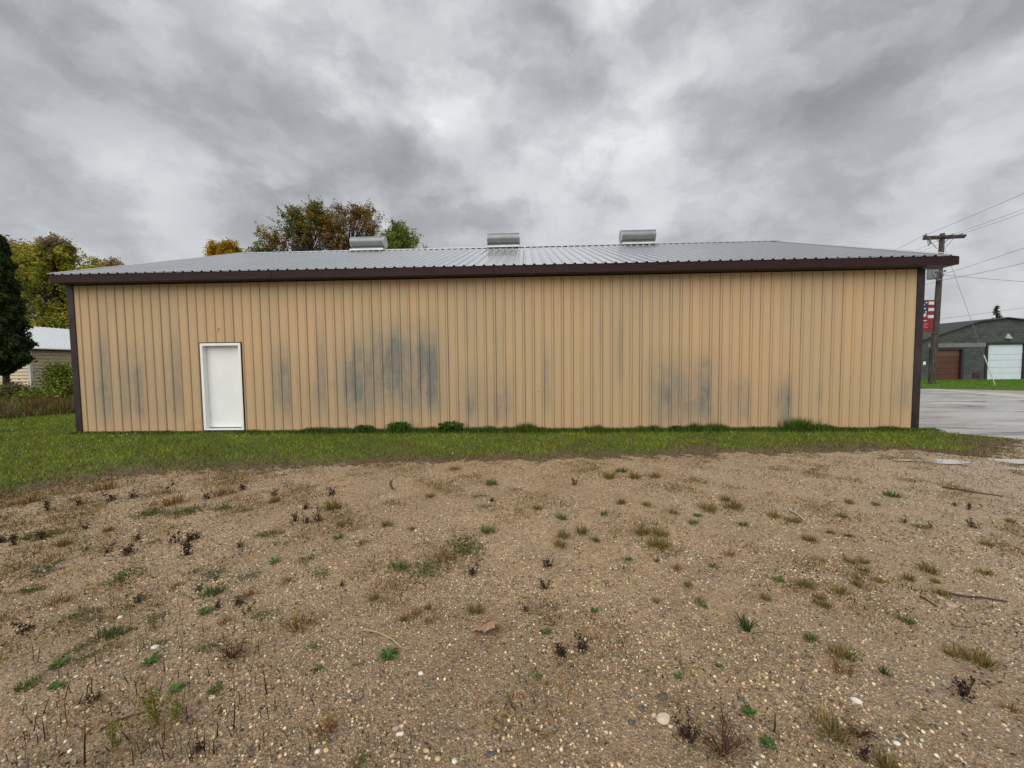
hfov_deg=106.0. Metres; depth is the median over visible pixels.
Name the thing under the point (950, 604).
stone
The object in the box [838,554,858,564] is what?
grass tuft
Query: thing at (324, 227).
maple tree
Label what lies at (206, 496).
dead weed
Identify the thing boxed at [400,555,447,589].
weed patch
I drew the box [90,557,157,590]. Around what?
weed patch
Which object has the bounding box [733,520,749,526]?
green tuft
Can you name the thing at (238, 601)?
dead weed
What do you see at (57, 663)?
leafy weed
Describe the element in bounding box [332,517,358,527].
grass tuft
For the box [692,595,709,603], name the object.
dry tuft
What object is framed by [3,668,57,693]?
green tuft
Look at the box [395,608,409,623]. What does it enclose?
grass tuft
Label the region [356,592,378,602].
grass tuft
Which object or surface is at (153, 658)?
leafy weed
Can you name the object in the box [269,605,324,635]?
dry tuft
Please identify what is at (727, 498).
grass tuft
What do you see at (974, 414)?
road
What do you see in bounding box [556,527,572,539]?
grass tuft
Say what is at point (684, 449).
lawn
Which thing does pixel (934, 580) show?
grass tuft
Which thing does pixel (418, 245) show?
young tree
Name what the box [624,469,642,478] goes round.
grass tuft
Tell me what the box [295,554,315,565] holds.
weed patch
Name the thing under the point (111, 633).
green tuft
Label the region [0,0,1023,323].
sky
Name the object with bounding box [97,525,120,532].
grass tuft
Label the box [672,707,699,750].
dead weed
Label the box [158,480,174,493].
dead weed
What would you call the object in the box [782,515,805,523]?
grass tuft
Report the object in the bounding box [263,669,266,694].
bare weed
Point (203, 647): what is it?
weed patch
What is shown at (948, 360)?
garage door
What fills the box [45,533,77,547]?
grass tuft
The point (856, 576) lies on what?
grass tuft
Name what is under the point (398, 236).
tree
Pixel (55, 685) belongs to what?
leafy weed
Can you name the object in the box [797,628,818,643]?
green tuft
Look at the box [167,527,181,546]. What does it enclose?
dead weed
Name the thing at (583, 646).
dead weed
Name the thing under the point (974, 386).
verge
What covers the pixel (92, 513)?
sparse ground cover
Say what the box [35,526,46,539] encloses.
dead weed
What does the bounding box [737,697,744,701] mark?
stone
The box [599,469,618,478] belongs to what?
grass tuft
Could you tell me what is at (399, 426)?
weed clump
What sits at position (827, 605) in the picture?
grass tuft
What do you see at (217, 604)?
dead weed
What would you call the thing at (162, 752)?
bare weed
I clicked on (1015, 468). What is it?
puddle
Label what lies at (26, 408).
rough weeds
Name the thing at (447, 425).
weed clump
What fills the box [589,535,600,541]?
green tuft
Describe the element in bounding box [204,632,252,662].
dry bush
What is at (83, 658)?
weed patch
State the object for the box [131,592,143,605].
dead weed
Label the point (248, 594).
dry tuft
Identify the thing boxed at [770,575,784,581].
leafy weed
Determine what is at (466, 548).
weed mat
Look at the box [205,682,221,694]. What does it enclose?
leafy weed
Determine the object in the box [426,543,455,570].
dry tuft
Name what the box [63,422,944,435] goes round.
long grass
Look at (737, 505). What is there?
grass tuft
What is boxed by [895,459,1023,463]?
puddle
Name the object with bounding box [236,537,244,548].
dead weed
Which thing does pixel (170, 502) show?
dry tuft
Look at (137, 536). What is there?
dead weed
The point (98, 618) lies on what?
weed patch
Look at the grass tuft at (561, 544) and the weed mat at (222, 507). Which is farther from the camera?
the weed mat at (222, 507)
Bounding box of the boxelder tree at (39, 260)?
[4,231,86,328]
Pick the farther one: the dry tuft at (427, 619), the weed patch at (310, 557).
the weed patch at (310, 557)
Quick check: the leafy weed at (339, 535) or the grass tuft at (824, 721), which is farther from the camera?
the leafy weed at (339, 535)
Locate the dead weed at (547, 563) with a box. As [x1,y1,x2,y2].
[541,555,554,568]
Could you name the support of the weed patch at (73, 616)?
on the gravel lot
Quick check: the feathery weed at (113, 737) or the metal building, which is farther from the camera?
the metal building
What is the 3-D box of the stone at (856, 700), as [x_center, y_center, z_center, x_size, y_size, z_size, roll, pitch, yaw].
[1.612,1.480,1.808,0.044,0.022,0.038,-1,3,2]
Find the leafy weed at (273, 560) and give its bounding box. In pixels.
[268,557,282,563]
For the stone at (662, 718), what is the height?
0.024 m
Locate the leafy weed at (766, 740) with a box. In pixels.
[759,733,776,750]
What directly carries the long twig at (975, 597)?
on the gravel lot
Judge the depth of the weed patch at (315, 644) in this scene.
2.22 m
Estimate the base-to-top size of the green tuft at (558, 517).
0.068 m
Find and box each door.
[206,346,241,427]
[936,350,958,379]
[987,344,1022,378]
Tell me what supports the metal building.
on the ground at (921, 388)
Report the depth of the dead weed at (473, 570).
3.00 m
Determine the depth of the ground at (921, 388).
20.18 m
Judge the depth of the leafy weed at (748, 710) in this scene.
1.77 m
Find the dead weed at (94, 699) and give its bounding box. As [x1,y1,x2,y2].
[74,685,103,711]
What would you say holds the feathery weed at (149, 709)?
on the gravel lot
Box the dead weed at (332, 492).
[326,485,336,496]
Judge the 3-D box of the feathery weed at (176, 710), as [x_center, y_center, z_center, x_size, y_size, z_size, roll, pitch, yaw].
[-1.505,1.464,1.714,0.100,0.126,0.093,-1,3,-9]
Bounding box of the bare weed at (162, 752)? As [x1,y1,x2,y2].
[158,741,164,760]
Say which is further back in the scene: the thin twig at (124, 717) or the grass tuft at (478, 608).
the grass tuft at (478, 608)
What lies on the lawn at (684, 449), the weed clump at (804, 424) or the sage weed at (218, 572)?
the weed clump at (804, 424)
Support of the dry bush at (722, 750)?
on the gravel lot
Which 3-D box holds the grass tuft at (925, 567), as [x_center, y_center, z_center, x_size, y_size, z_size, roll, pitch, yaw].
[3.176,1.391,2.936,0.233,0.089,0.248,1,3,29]
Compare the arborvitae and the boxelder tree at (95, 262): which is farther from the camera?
the boxelder tree at (95, 262)
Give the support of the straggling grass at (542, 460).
on the gravel lot
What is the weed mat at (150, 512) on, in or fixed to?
on the gravel lot
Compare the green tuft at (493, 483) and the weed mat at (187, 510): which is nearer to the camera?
the weed mat at (187, 510)
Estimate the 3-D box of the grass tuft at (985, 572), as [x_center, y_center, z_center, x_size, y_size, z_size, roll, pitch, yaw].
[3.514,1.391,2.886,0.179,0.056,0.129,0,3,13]
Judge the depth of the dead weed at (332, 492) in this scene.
4.80 m
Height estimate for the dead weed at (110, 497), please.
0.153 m
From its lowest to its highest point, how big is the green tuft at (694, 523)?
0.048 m
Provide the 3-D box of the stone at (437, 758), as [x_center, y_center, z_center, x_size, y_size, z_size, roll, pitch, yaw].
[-0.303,1.533,1.581,0.026,0.014,0.024,-1,3,2]
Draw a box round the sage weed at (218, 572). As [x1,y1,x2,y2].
[194,563,230,581]
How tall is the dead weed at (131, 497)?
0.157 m
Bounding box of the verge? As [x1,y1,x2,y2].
[921,379,1023,389]
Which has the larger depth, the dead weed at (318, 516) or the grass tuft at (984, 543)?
the dead weed at (318, 516)
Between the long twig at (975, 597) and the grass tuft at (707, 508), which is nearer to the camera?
the long twig at (975, 597)
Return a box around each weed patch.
[41,604,106,625]
[52,638,94,659]
[68,650,103,667]
[84,611,109,621]
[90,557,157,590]
[185,564,207,576]
[190,636,230,656]
[247,608,282,621]
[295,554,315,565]
[307,639,326,651]
[308,568,329,579]
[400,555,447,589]
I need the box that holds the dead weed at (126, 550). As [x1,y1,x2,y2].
[116,539,137,556]
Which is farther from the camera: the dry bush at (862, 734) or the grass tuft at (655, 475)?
the grass tuft at (655, 475)
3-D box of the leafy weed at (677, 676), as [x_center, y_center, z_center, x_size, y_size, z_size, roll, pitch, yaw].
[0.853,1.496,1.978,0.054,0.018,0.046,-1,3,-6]
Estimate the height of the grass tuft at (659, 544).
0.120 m
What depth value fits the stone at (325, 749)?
1.60 m
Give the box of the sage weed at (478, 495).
[470,494,487,497]
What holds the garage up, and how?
on the verge
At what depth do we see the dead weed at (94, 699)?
1.87 m
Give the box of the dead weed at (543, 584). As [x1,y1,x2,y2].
[538,578,551,590]
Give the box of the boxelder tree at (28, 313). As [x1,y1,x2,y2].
[21,291,35,320]
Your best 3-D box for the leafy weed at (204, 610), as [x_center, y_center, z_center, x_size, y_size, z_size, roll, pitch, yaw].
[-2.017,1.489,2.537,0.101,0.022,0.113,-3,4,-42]
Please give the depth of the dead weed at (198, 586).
2.79 m
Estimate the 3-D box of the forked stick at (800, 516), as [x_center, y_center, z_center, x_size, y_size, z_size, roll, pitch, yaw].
[3.003,1.358,4.085,0.107,0.049,0.345,1,3,29]
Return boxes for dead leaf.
[450,616,502,632]
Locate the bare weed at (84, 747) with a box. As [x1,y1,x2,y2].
[84,732,85,763]
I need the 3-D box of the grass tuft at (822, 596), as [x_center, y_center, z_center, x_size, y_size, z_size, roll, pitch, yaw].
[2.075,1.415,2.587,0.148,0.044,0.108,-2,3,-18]
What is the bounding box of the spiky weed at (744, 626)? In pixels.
[723,606,785,635]
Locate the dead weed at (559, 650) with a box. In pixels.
[552,641,571,663]
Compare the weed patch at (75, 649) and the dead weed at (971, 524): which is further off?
the dead weed at (971, 524)
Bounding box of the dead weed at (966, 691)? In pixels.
[941,671,981,703]
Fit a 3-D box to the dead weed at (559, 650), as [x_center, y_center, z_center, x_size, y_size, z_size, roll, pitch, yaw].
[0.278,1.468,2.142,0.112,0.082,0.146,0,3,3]
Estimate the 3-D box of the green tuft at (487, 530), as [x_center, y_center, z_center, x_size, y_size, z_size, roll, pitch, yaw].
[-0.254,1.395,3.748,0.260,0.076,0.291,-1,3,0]
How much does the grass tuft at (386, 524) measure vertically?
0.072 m
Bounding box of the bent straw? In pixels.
[358,629,401,648]
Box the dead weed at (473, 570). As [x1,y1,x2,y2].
[465,559,481,576]
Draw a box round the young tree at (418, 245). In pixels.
[410,230,427,248]
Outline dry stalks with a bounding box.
[1,537,400,766]
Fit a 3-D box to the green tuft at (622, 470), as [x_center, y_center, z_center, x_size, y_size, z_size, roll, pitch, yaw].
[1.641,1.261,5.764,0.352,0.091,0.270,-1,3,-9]
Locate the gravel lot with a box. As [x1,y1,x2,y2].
[0,431,1023,767]
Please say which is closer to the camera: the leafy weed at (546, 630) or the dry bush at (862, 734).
the dry bush at (862, 734)
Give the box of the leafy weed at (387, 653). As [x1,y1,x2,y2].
[378,647,399,661]
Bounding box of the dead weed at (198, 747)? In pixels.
[193,738,205,754]
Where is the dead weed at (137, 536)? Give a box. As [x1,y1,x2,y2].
[134,531,140,540]
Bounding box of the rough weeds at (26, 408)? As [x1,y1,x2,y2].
[0,394,74,418]
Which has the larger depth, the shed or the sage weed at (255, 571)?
the shed
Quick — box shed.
[0,326,71,389]
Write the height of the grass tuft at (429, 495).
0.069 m
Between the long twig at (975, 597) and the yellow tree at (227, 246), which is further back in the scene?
the yellow tree at (227, 246)
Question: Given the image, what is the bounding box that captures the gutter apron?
[930,389,1023,397]
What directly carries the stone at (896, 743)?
on the gravel lot
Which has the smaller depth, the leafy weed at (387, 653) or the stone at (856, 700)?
the stone at (856, 700)
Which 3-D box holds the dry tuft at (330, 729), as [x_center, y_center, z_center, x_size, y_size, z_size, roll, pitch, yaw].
[-0.807,1.485,1.685,0.213,0.059,0.210,2,4,39]
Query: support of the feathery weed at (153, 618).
on the gravel lot
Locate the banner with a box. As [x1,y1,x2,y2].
[923,300,937,332]
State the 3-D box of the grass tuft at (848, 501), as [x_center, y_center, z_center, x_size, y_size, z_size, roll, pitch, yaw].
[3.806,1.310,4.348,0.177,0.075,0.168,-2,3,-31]
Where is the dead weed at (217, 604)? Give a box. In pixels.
[212,599,220,610]
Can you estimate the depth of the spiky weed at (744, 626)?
2.28 m
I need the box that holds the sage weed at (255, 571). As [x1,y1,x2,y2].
[222,565,269,585]
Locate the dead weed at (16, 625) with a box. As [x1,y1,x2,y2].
[8,609,39,638]
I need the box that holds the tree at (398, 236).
[375,217,423,248]
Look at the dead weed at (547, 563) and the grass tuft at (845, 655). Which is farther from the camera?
the dead weed at (547, 563)
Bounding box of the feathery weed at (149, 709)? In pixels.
[137,685,168,728]
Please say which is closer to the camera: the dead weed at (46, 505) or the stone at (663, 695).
the stone at (663, 695)
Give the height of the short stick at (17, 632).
0.020 m
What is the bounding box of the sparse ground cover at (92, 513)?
[0,449,1023,767]
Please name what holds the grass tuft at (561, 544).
on the gravel lot
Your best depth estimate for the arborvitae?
19.07 m
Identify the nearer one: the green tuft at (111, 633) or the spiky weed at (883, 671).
the spiky weed at (883, 671)
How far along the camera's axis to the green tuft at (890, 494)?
4.57 m
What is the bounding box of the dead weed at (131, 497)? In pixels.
[127,486,138,498]
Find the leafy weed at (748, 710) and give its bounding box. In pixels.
[740,704,757,716]
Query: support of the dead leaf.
on the gravel lot
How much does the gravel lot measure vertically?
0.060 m
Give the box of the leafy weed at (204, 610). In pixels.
[196,605,212,614]
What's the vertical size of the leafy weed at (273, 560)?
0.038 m
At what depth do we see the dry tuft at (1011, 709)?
1.77 m
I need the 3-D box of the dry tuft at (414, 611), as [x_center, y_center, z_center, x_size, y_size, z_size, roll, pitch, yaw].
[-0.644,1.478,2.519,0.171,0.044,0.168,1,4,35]
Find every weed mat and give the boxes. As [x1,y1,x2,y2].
[4,583,56,597]
[5,525,81,543]
[128,504,166,522]
[152,503,217,522]
[207,503,241,512]
[251,529,289,539]
[346,745,369,767]
[437,529,485,571]
[907,523,932,529]
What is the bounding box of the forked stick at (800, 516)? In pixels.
[789,506,804,520]
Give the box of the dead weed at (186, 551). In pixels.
[174,533,193,560]
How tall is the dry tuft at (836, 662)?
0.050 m
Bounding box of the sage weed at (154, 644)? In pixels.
[135,634,175,657]
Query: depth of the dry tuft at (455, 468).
5.94 m
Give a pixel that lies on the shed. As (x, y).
(53, 343)
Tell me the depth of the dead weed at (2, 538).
3.61 m
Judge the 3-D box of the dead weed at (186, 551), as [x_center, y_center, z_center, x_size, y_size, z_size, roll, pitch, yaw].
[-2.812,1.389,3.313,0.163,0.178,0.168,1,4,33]
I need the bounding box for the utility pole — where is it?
[922,233,994,384]
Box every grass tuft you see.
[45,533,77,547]
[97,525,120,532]
[266,494,284,503]
[318,496,346,511]
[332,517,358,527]
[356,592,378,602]
[380,516,393,527]
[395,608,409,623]
[420,601,432,610]
[424,491,435,497]
[456,601,484,616]
[529,502,545,509]
[548,535,569,548]
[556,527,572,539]
[568,523,597,534]
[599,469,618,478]
[616,496,624,504]
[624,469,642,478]
[630,524,651,537]
[640,470,661,478]
[641,501,653,506]
[646,532,688,550]
[650,524,670,537]
[668,508,679,514]
[682,578,695,588]
[696,501,734,514]
[716,495,739,501]
[720,497,760,510]
[755,589,775,600]
[760,510,787,519]
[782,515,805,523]
[790,575,818,588]
[796,703,869,766]
[798,531,820,542]
[812,591,828,599]
[813,595,840,610]
[817,635,856,668]
[821,583,858,596]
[824,527,839,534]
[835,512,853,518]
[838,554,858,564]
[843,496,857,504]
[844,574,871,588]
[849,569,865,580]
[853,555,871,563]
[855,564,869,573]
[860,737,905,767]
[869,501,881,506]
[870,575,888,584]
[897,572,926,581]
[911,560,952,576]
[926,576,942,583]
[926,584,958,597]
[931,636,1004,677]
[941,646,961,659]
[974,566,997,576]
[976,537,995,546]
[1006,517,1018,522]
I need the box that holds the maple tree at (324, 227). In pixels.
[244,195,349,251]
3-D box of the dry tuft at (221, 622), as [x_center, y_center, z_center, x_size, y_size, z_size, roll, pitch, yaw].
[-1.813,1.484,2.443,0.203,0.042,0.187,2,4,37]
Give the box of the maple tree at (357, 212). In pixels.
[326,198,386,249]
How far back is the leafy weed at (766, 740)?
1.63 m
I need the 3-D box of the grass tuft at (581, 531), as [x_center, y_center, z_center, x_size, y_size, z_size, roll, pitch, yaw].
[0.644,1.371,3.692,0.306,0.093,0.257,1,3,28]
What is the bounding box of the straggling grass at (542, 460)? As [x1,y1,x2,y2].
[0,441,1023,542]
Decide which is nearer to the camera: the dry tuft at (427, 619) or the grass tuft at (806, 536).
the dry tuft at (427, 619)
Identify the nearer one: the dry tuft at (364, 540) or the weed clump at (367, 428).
the dry tuft at (364, 540)
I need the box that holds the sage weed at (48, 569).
[17,560,61,579]
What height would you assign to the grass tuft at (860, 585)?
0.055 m
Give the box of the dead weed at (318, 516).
[311,508,322,523]
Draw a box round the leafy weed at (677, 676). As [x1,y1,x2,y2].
[674,672,682,678]
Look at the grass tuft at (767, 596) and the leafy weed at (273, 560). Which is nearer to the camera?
the grass tuft at (767, 596)
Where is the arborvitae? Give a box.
[0,234,38,384]
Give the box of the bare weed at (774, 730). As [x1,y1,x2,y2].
[773,714,775,732]
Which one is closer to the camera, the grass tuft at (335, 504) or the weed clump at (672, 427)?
the grass tuft at (335, 504)
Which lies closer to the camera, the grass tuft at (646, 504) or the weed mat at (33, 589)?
the weed mat at (33, 589)
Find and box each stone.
[323,747,328,752]
[392,725,399,730]
[435,755,440,761]
[486,751,494,756]
[628,719,634,724]
[656,712,669,724]
[659,693,668,698]
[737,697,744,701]
[850,696,862,704]
[892,740,900,745]
[944,601,958,607]
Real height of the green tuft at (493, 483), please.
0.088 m
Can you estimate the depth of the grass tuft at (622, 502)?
4.35 m
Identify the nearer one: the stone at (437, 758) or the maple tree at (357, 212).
the stone at (437, 758)
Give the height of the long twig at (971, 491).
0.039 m
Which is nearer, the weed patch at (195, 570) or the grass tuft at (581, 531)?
the weed patch at (195, 570)
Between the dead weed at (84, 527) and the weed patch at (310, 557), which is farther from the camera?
the dead weed at (84, 527)
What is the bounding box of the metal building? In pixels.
[47,229,959,431]
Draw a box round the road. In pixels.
[919,389,1023,438]
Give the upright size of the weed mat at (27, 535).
0.038 m
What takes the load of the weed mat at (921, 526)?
on the gravel lot
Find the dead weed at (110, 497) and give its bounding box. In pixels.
[101,490,122,500]
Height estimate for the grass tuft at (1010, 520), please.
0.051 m
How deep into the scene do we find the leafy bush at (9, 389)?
16.69 m
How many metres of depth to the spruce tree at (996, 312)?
48.37 m
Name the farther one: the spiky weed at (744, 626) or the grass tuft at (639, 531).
the grass tuft at (639, 531)
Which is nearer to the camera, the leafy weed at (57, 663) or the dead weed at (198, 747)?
the dead weed at (198, 747)
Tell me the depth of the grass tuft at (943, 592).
2.65 m
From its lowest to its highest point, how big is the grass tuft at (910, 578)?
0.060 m
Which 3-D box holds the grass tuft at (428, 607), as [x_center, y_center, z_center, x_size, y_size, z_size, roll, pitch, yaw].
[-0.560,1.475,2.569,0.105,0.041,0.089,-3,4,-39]
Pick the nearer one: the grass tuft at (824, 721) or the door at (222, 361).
the grass tuft at (824, 721)
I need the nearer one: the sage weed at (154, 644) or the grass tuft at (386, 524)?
the sage weed at (154, 644)
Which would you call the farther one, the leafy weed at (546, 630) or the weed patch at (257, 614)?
the weed patch at (257, 614)
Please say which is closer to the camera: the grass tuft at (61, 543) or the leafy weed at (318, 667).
the leafy weed at (318, 667)
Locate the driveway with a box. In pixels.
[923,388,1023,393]
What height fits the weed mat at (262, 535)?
0.023 m
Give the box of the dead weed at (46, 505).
[42,499,52,510]
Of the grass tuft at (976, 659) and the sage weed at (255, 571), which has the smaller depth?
the grass tuft at (976, 659)
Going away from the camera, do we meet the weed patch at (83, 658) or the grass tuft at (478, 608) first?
the weed patch at (83, 658)
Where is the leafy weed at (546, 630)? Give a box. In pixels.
[539,629,550,634]
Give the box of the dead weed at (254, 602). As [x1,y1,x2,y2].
[239,599,255,614]
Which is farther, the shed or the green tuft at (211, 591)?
the shed
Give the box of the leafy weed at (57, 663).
[48,655,71,670]
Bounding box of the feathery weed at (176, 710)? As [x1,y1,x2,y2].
[158,696,184,728]
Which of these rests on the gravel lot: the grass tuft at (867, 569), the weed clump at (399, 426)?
the grass tuft at (867, 569)
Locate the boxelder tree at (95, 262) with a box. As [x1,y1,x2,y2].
[59,252,126,272]
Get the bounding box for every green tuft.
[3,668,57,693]
[83,622,137,642]
[183,582,226,599]
[388,552,410,570]
[480,478,500,485]
[480,522,498,533]
[549,510,567,520]
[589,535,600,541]
[614,466,630,472]
[686,518,702,524]
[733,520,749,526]
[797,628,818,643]
[879,488,909,497]
[891,611,916,624]
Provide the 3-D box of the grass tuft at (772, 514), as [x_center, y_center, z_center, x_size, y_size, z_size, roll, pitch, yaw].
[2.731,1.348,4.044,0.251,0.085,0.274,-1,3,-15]
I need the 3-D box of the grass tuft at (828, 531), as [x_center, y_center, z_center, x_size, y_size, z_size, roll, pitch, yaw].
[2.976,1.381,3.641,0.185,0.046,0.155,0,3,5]
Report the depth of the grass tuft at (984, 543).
3.34 m
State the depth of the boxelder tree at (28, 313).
32.28 m
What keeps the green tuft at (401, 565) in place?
on the gravel lot
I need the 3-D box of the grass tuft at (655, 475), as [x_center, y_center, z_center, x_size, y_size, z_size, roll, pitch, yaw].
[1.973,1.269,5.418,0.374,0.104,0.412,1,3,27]
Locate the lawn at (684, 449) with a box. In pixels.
[0,415,1023,498]
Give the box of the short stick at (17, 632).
[16,625,34,634]
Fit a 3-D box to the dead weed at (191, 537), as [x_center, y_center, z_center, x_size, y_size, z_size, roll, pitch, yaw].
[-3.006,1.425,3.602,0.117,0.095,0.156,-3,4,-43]
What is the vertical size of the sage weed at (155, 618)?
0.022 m
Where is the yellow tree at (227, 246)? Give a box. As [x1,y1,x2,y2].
[202,237,245,256]
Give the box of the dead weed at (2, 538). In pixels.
[0,533,7,542]
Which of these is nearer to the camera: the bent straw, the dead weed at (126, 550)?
the bent straw
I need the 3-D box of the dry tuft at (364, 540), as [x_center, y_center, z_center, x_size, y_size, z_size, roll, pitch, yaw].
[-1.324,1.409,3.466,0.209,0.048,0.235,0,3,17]
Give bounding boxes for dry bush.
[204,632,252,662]
[684,696,757,767]
[840,709,887,746]
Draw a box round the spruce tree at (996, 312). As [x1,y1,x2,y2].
[991,305,1002,318]
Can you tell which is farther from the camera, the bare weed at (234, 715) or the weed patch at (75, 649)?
the weed patch at (75, 649)
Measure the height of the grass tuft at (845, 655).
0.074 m
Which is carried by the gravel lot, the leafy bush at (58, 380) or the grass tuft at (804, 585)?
the grass tuft at (804, 585)
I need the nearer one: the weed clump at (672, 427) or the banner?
the weed clump at (672, 427)
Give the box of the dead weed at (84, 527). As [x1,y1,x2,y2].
[79,520,90,529]
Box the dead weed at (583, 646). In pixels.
[570,630,588,654]
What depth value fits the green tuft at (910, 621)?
2.36 m
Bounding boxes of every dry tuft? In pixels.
[8,491,55,504]
[40,588,79,608]
[81,479,126,492]
[143,489,201,506]
[166,577,192,590]
[205,483,235,496]
[209,610,236,627]
[242,586,261,597]
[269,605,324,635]
[278,574,298,585]
[302,698,348,744]
[356,536,368,545]
[407,603,425,617]
[419,614,435,626]
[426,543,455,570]
[447,465,461,470]
[672,561,685,571]
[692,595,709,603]
[721,549,739,557]
[816,649,859,678]
[989,697,1023,716]
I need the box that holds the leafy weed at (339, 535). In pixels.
[331,533,343,538]
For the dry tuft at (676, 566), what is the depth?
3.01 m
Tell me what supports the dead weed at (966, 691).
on the gravel lot
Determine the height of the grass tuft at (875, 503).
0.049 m
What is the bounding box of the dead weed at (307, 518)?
[301,512,311,523]
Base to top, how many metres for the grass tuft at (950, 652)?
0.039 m
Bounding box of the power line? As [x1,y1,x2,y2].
[929,193,1023,233]
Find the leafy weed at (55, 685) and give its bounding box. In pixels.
[45,680,65,690]
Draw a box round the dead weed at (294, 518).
[291,508,298,521]
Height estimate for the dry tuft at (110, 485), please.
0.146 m
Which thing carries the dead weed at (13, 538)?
on the gravel lot
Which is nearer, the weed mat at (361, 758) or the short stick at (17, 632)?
the weed mat at (361, 758)
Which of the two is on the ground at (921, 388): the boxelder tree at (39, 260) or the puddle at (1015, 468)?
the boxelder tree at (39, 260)
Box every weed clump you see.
[352,424,373,433]
[383,420,418,433]
[434,420,464,432]
[666,425,683,431]
[774,415,827,432]
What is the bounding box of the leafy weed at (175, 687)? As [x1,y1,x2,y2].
[165,681,186,695]
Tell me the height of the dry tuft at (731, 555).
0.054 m
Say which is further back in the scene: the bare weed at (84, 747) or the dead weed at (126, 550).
the dead weed at (126, 550)
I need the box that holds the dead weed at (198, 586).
[192,582,202,591]
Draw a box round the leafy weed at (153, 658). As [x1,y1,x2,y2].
[138,651,159,668]
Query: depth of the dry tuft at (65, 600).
2.68 m
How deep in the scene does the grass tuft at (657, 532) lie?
3.60 m
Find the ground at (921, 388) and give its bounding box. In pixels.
[204,388,1023,431]
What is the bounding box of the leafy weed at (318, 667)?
[312,664,323,671]
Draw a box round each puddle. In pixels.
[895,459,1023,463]
[1002,467,1023,469]
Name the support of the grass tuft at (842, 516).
on the gravel lot
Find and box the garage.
[921,317,1023,379]
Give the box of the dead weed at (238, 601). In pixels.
[233,592,244,608]
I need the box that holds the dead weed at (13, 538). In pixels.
[7,532,19,545]
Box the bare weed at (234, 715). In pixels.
[233,699,234,728]
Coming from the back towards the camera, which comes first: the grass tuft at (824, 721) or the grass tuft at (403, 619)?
the grass tuft at (403, 619)
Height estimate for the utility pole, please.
9.832 m
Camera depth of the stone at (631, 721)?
1.73 m
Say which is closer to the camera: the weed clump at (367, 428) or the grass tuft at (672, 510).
the grass tuft at (672, 510)
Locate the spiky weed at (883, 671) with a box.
[867,664,898,680]
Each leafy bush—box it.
[0,378,42,400]
[7,358,73,402]
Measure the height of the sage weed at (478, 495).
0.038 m
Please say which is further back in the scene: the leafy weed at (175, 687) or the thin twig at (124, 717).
the leafy weed at (175, 687)
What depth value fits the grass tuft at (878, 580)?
2.80 m
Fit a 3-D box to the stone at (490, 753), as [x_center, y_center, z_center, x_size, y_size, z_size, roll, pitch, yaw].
[-0.088,1.526,1.593,0.037,0.011,0.026,-1,3,2]
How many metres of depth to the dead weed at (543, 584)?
2.79 m
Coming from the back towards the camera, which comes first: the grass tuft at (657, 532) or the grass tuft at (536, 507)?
the grass tuft at (536, 507)
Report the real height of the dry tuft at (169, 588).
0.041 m
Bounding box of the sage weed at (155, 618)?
[137,608,173,625]
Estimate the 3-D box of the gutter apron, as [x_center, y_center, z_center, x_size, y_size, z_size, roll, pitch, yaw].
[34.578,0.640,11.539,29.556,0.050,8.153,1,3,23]
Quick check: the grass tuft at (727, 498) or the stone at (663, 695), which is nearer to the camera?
the stone at (663, 695)
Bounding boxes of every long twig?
[943,487,1003,496]
[945,591,1007,601]
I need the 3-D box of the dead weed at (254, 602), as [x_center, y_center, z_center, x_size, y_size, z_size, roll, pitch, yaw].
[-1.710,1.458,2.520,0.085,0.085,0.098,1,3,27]
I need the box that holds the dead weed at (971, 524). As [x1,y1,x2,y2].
[964,518,981,528]
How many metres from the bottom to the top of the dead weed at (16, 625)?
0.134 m
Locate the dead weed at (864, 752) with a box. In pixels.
[855,744,871,763]
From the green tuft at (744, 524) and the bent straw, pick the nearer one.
the bent straw
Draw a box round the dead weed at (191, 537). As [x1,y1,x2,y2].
[182,532,197,543]
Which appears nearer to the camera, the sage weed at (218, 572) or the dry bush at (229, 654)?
the dry bush at (229, 654)
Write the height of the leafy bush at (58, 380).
2.095 m
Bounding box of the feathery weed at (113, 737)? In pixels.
[101,715,121,747]
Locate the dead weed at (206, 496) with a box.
[198,489,215,501]
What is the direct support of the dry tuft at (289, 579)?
on the gravel lot
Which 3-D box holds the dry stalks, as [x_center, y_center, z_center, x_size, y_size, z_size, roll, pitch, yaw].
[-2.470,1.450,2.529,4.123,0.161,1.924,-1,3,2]
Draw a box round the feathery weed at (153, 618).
[146,613,161,630]
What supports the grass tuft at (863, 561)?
on the gravel lot
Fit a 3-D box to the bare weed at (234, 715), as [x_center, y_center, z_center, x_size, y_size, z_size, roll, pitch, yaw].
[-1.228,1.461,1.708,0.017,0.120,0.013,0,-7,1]
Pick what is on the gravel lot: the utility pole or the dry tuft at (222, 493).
the dry tuft at (222, 493)
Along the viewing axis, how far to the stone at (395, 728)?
1.70 m
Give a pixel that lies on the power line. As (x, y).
(977, 213)
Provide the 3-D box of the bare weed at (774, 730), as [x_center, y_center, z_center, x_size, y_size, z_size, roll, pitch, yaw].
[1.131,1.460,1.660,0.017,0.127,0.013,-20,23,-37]
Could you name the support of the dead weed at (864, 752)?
on the gravel lot
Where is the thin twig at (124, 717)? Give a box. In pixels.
[102,712,144,728]
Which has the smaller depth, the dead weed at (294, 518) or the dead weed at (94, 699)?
the dead weed at (94, 699)

